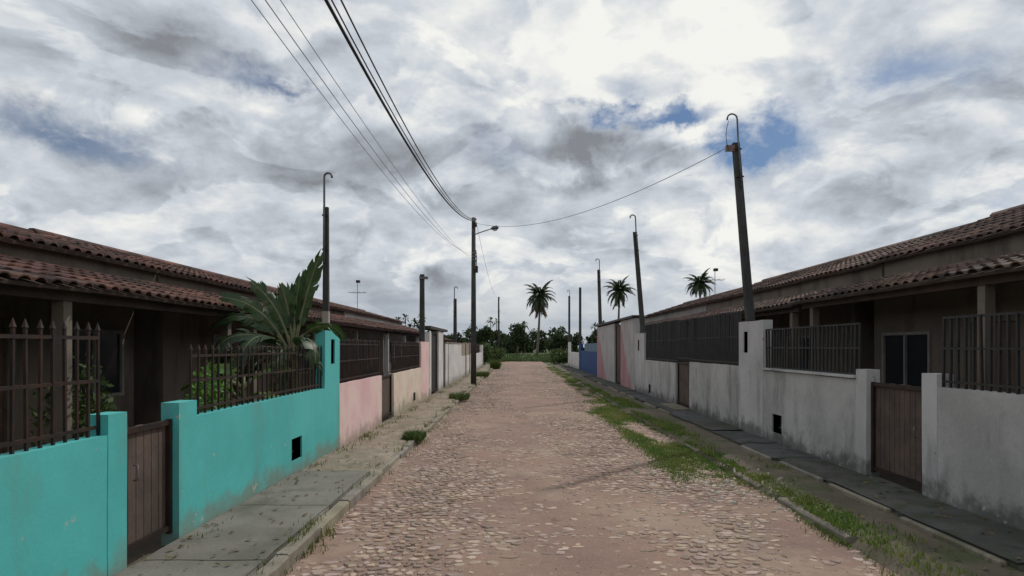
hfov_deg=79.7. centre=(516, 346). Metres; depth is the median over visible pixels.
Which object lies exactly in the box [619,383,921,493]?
yard
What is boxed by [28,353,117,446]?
bush
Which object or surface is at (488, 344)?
bush
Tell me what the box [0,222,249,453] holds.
house
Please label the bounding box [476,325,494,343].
tree
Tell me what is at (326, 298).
service pole
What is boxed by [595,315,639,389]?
boundary wall
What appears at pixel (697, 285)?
coconut palm
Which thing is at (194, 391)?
bush
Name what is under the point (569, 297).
service pole
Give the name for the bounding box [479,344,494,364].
bush
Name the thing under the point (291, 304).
banana plant
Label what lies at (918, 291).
house
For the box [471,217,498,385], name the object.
utility pole
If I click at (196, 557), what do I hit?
pavement
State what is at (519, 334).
tree
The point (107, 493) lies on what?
boundary wall
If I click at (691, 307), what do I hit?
house
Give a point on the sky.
(184, 132)
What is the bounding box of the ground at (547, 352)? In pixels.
[483,347,584,365]
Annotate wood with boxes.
[395,314,597,353]
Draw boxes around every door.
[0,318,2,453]
[266,333,277,391]
[976,322,1015,392]
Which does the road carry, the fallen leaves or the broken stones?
the broken stones
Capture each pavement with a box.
[113,364,492,575]
[548,364,1023,575]
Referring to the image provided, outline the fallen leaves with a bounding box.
[139,382,1020,574]
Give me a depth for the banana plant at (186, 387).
8.34 m
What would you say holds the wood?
on the ground at (547, 352)
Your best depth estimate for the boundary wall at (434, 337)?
23.49 m
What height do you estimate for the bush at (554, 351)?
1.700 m
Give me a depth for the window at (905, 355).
10.53 m
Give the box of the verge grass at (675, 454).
[546,366,976,575]
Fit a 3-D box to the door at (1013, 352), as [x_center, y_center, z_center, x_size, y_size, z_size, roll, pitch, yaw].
[6.760,0.715,8.625,0.040,2.110,0.830,0,0,0]
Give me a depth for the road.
6.65 m
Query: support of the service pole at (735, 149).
on the boundary wall at (718, 376)
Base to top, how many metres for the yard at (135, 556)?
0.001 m
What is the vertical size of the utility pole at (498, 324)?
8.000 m
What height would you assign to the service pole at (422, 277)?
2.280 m
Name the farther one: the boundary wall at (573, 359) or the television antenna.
the boundary wall at (573, 359)
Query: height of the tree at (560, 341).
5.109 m
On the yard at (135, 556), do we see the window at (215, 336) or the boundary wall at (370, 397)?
the boundary wall at (370, 397)
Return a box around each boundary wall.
[0,318,339,575]
[340,339,428,446]
[417,326,447,395]
[443,342,470,387]
[470,344,482,368]
[568,342,578,369]
[579,343,596,375]
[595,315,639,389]
[635,311,772,436]
[761,311,1023,530]
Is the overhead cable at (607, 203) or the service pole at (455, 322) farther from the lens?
the service pole at (455, 322)
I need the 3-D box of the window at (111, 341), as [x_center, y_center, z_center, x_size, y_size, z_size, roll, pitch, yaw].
[-6.110,0.250,8.850,0.080,1.000,1.300,0,0,0]
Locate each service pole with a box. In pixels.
[322,172,332,328]
[419,274,427,341]
[453,286,457,342]
[567,290,570,341]
[579,287,581,350]
[595,258,601,323]
[629,214,645,332]
[725,113,754,321]
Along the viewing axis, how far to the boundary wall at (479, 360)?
50.03 m
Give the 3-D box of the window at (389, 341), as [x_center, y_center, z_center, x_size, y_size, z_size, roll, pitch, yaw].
[-5.810,0.250,27.947,0.080,1.000,1.300,0,0,0]
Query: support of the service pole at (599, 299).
on the boundary wall at (615, 352)
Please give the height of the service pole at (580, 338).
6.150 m
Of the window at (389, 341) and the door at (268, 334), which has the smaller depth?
the door at (268, 334)
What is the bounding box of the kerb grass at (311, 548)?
[143,366,493,575]
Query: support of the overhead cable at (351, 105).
attached to the utility pole at (474, 268)
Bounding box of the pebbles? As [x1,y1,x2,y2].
[288,384,871,575]
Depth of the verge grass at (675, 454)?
9.02 m
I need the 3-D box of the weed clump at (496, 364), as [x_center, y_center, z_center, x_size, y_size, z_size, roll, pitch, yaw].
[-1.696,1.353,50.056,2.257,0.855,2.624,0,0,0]
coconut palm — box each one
[525,280,556,355]
[604,275,636,324]
[682,268,716,297]
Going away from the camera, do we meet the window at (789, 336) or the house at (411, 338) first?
the window at (789, 336)
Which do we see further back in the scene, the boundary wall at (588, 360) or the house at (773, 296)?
the boundary wall at (588, 360)
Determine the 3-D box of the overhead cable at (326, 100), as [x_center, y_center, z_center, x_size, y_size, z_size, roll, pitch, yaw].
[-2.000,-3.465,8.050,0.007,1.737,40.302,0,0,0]
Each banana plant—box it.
[180,363,290,403]
[206,249,346,398]
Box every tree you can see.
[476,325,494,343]
[504,322,531,354]
[551,333,572,349]
[590,320,604,342]
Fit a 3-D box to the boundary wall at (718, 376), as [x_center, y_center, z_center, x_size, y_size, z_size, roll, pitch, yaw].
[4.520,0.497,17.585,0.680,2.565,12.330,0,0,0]
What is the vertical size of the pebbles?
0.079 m
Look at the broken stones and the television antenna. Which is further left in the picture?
the television antenna
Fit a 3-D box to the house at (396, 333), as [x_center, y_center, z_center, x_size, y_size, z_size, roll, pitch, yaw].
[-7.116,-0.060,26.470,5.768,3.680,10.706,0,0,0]
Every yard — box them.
[127,393,433,567]
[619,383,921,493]
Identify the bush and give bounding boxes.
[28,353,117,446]
[185,361,232,411]
[479,342,492,359]
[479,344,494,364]
[487,346,506,362]
[549,348,566,357]
[550,351,567,364]
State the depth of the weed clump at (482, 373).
35.46 m
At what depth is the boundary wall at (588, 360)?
39.02 m
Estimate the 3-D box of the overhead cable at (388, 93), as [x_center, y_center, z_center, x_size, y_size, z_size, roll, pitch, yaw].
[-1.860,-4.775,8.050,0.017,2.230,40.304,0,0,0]
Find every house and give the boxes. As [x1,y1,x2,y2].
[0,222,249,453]
[28,228,392,425]
[313,298,418,374]
[402,325,452,342]
[644,287,742,361]
[670,221,975,372]
[790,204,1023,393]
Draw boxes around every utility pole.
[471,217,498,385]
[498,297,499,347]
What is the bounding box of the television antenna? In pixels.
[349,280,365,307]
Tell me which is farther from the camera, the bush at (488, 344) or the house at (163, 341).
the bush at (488, 344)
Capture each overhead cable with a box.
[251,0,468,252]
[265,0,470,255]
[280,0,468,256]
[324,0,474,220]
[331,0,474,219]
[340,0,472,218]
[476,149,723,226]
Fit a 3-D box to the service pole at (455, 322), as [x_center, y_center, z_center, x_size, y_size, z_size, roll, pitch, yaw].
[-3.089,-1.586,31.280,0.243,2.972,0.184,0,0,0]
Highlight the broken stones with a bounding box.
[597,452,825,513]
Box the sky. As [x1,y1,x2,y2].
[0,0,1023,346]
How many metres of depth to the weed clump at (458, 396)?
20.16 m
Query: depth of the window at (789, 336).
14.34 m
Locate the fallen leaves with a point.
(190, 536)
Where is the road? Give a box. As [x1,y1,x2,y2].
[284,361,899,575]
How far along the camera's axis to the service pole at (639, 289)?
22.74 m
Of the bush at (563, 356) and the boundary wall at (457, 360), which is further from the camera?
the bush at (563, 356)
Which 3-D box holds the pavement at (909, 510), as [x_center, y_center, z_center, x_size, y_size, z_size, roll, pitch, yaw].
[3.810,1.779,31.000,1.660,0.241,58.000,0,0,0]
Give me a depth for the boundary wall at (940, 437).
7.15 m
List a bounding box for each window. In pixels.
[72,328,123,400]
[213,334,240,380]
[300,338,309,373]
[389,341,392,362]
[789,336,808,368]
[882,331,930,386]
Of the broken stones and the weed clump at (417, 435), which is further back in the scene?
the weed clump at (417, 435)
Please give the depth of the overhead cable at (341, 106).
6.62 m
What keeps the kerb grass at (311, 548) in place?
on the road
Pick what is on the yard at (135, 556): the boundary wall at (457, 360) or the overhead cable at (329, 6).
the boundary wall at (457, 360)
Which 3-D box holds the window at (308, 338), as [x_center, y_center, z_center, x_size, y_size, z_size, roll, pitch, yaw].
[-6.010,0.250,17.073,0.080,1.000,1.300,0,0,0]
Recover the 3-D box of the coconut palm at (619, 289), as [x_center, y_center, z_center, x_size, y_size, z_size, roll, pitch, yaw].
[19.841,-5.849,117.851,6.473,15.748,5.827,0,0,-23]
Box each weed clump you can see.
[401,429,426,441]
[447,391,469,399]
[476,371,489,376]
[488,358,502,368]
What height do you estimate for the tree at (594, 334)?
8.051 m
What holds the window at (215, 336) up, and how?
in the house at (163, 341)
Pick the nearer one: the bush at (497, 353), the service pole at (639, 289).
the service pole at (639, 289)
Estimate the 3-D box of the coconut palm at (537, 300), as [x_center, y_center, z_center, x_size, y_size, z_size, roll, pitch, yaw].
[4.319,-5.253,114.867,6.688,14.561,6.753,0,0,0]
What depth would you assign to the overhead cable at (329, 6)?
8.41 m
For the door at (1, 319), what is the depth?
7.32 m
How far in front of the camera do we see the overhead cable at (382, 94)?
8.60 m

